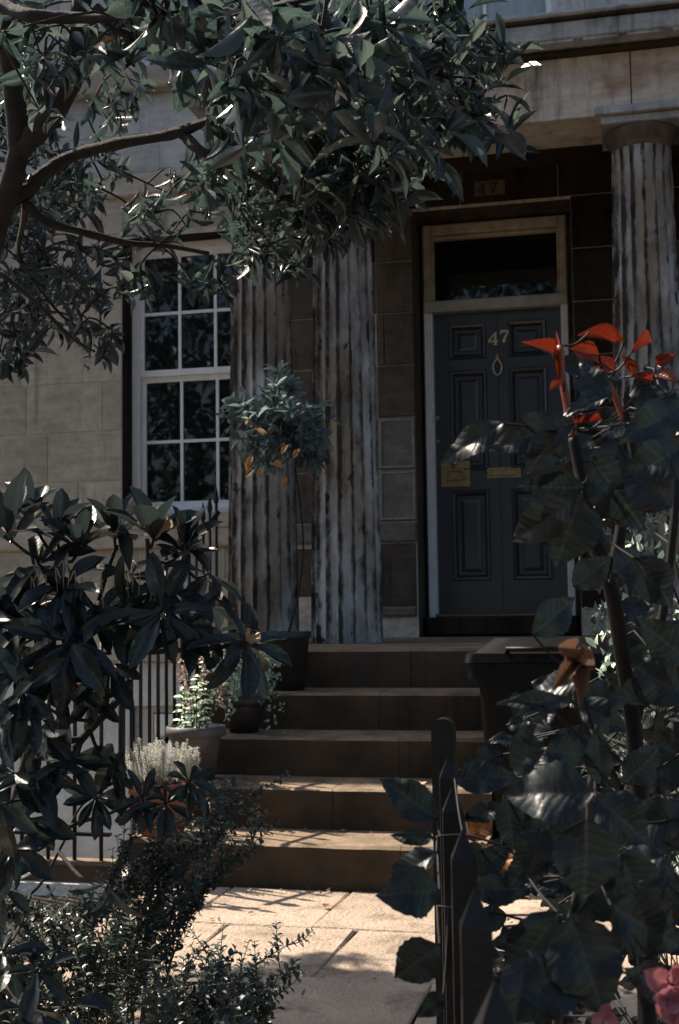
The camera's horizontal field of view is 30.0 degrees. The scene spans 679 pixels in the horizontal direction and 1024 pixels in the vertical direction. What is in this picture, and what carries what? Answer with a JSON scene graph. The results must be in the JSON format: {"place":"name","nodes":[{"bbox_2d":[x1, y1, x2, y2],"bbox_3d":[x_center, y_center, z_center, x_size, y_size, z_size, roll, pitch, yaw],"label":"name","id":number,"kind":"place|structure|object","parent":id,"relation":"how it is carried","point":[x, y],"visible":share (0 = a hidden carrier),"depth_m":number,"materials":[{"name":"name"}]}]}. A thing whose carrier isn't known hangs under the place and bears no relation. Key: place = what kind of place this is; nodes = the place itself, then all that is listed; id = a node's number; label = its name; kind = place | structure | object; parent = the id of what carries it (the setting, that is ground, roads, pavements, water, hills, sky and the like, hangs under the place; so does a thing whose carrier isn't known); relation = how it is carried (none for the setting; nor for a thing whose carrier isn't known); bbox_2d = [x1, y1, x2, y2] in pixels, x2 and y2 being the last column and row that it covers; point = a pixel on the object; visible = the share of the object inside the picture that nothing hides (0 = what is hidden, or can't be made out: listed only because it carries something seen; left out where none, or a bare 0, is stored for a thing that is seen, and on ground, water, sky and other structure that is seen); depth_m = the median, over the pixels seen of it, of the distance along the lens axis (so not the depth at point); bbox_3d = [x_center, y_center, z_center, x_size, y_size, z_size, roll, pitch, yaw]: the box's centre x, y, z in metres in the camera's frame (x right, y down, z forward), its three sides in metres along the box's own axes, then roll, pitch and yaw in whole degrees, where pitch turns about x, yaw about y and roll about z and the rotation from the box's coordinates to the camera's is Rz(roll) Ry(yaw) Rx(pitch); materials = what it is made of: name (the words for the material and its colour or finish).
{"place":"outdoors","nodes":[
{"label":"outdoors","id":0,"kind":"place"},
{"bbox_2d":[10,869,127,897],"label":"basement yard","id":1,"kind":"structure","parent":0,"point":[61,888],"depth_m":5.16,"materials":[{"name":"stone"}]},
{"bbox_2d":[14,640,121,891],"bbox_3d":[-2.917,1.041,5.676,4.110,1.140,0.100,-2,-4,13],"label":"iron railing","id":2,"kind":"object","parent":1,"relation":"on","point":[86,868],"visible":0.1,"depth_m":5.19,"materials":[{"name":"metal"}]},
{"bbox_2d":[1,775,678,962],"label":"ground","id":3,"kind":"structure","parent":0,"point":[45,900],"depth_m":5.01,"materials":[{"name":"stone"}]},
{"bbox_2d":[128,645,493,893],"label":"entrance steps","id":4,"kind":"structure","parent":3,"relation":"on","point":[341,703],"depth_m":5.73,"materials":[{"name":"stone"}]},
{"bbox_2d":[125,737,200,836],"bbox_3d":[-0.758,1.158,5.379,0.329,0.401,0.322,0,-5,-16],"label":"potted plant","id":5,"kind":"object","parent":4,"relation":"on","point":[152,759],"visible":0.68,"depth_m":5.32,"materials":[{"name":"white plant"}]},
{"bbox_2d":[114,486,219,825],"bbox_3d":[-0.783,0.585,5.975,0.053,1.550,1.352,-2,-4,13],"label":"iron railing","id":6,"kind":"object","parent":4,"relation":"attached to","point":[121,730],"visible":0.3,"depth_m":5.77,"materials":[{"name":"black metal"}]},
{"bbox_2d":[166,645,232,780],"bbox_3d":[-0.652,0.864,5.749,0.272,0.681,0.272,2,-5,-32],"label":"potted plant","id":7,"kind":"object","parent":4,"relation":"on","point":[205,737],"visible":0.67,"depth_m":5.70,"materials":[{"name":"green plant"}]},
{"bbox_2d":[209,643,284,732],"bbox_3d":[-0.439,0.814,6.050,0.359,0.461,0.396,-2,-4,13],"label":"potted plant","id":8,"kind":"object","parent":4,"relation":"on","point":[241,716],"visible":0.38,"depth_m":5.97,"materials":[{"name":"green plant"}]},
{"bbox_2d":[215,360,339,689],"bbox_3d":[-0.301,0.060,6.386,0.637,1.654,0.598,-2,-4,13],"label":"bay tree","id":9,"kind":"object","parent":4,"relation":"on","point":[263,421],"visible":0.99,"depth_m":6.31,"materials":[{"name":"green plant"}]},
{"bbox_2d":[0,0,678,867],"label":"town house","id":10,"kind":"structure","parent":3,"relation":"on","point":[412,358],"depth_m":8.67,"materials":[{"name":"beige stone"}]},
{"bbox_2d":[135,707,195,833],"bbox_3d":[-0.945,2.078,8.773,1.000,1.450,0.045,-2,-4,13],"label":"basement window","id":11,"kind":"structure","parent":10,"relation":"in","point":[145,709],"depth_m":8.88,"materials":[{"name":"white paint"}]},
{"bbox_2d":[126,238,231,529],"bbox_3d":[-1.035,-0.925,9.100,1.083,2.110,0.405,-2,-4,13],"label":"sash window","id":12,"kind":"structure","parent":10,"relation":"in","point":[181,351],"depth_m":9.20,"materials":[{"name":"white paint"}]},
{"bbox_2d":[135,0,253,66],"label":"sash window","id":13,"kind":"structure","parent":10,"relation":"in","point":[147,63],"depth_m":9.46,"materials":[{"name":"white paint"}]},
{"bbox_2d":[420,0,557,21],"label":"sash window","id":14,"kind":"structure","parent":10,"relation":"in","point":[511,8],"depth_m":8.94,"materials":[{"name":"white paint"}]},
{"bbox_2d":[434,307,567,613],"bbox_3d":[1.103,-0.353,8.756,0.895,2.102,0.107,-2,-4,13],"label":"front door","id":15,"kind":"structure","parent":10,"relation":"in","point":[484,370],"depth_m":8.78,"materials":[{"name":"black paint"}]},
{"bbox_2d":[464,635,616,841],"bbox_3d":[0.917,1.042,5.515,0.645,0.995,0.832,-2,-4,13],"label":"wheelie bin","id":16,"kind":"object","parent":3,"relation":"on","point":[501,668],"visible":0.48,"depth_m":5.25,"materials":[{"name":"black plastic"}]},
{"bbox_2d":[13,885,678,1023],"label":"garden path","id":17,"kind":"structure","parent":0,"point":[366,933],"depth_m":4.22,"materials":[{"name":"stone"}]},
{"bbox_2d":[0,870,148,1023],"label":"leaved shrub","id":18,"kind":"object","parent":17,"relation":"on","point":[86,954],"visible":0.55,"depth_m":2.75,"materials":[{"name":"green plant"}]},
{"bbox_2d":[0,467,292,1023],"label":"rhododendron","id":19,"kind":"object","parent":17,"relation":"on","point":[31,610],"visible":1,"depth_m":2.48,"materials":[{"name":"green plant"}]},
{"bbox_2d":[61,770,290,1023],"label":"leaved shrub","id":20,"kind":"object","parent":17,"relation":"on","point":[194,887],"visible":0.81,"depth_m":3.00,"materials":[{"name":"green plant"}]},
{"bbox_2d":[91,922,314,1023],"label":"leaved shrub","id":21,"kind":"object","parent":17,"relation":"on","point":[217,1001],"visible":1,"depth_m":2.44,"materials":[{"name":"green plant"}]},
{"bbox_2d":[0,0,543,384],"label":"broadleaf tree","id":22,"kind":"object","parent":17,"relation":"on","point":[274,76],"visible":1,"depth_m":2.63,"materials":[{"name":"green plant"}]},
{"bbox_2d":[76,644,542,996],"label":"leaf litter","id":23,"kind":"object","parent":17,"relation":"on","point":[319,890],"visible":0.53,"depth_m":4.87,"materials":[{"name":"brown plant"}]},
{"bbox_2d":[166,644,631,992],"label":"leaf litter","id":24,"kind":"object","parent":17,"relation":"on","point":[346,893],"visible":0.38,"depth_m":4.82,"materials":[{"name":"brown plant"}]},
{"bbox_2d":[431,717,512,1023],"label":"picket railing","id":25,"kind":"object","parent":17,"relation":"on","point":[472,995],"visible":0.96,"depth_m":1.06,"materials":[{"name":"black metal"}]},
{"bbox_2d":[375,323,678,1023],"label":"rose bush","id":26,"kind":"object","parent":17,"relation":"on","point":[605,856],"visible":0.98,"depth_m":1.20,"materials":[{"name":"green plant"}]},
{"bbox_2d":[580,512,678,965],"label":"grey leaved plant","id":27,"kind":"object","parent":17,"relation":"on","point":[603,619],"visible":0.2,"depth_m":2.68,"materials":[{"name":"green plant"}]}
]}

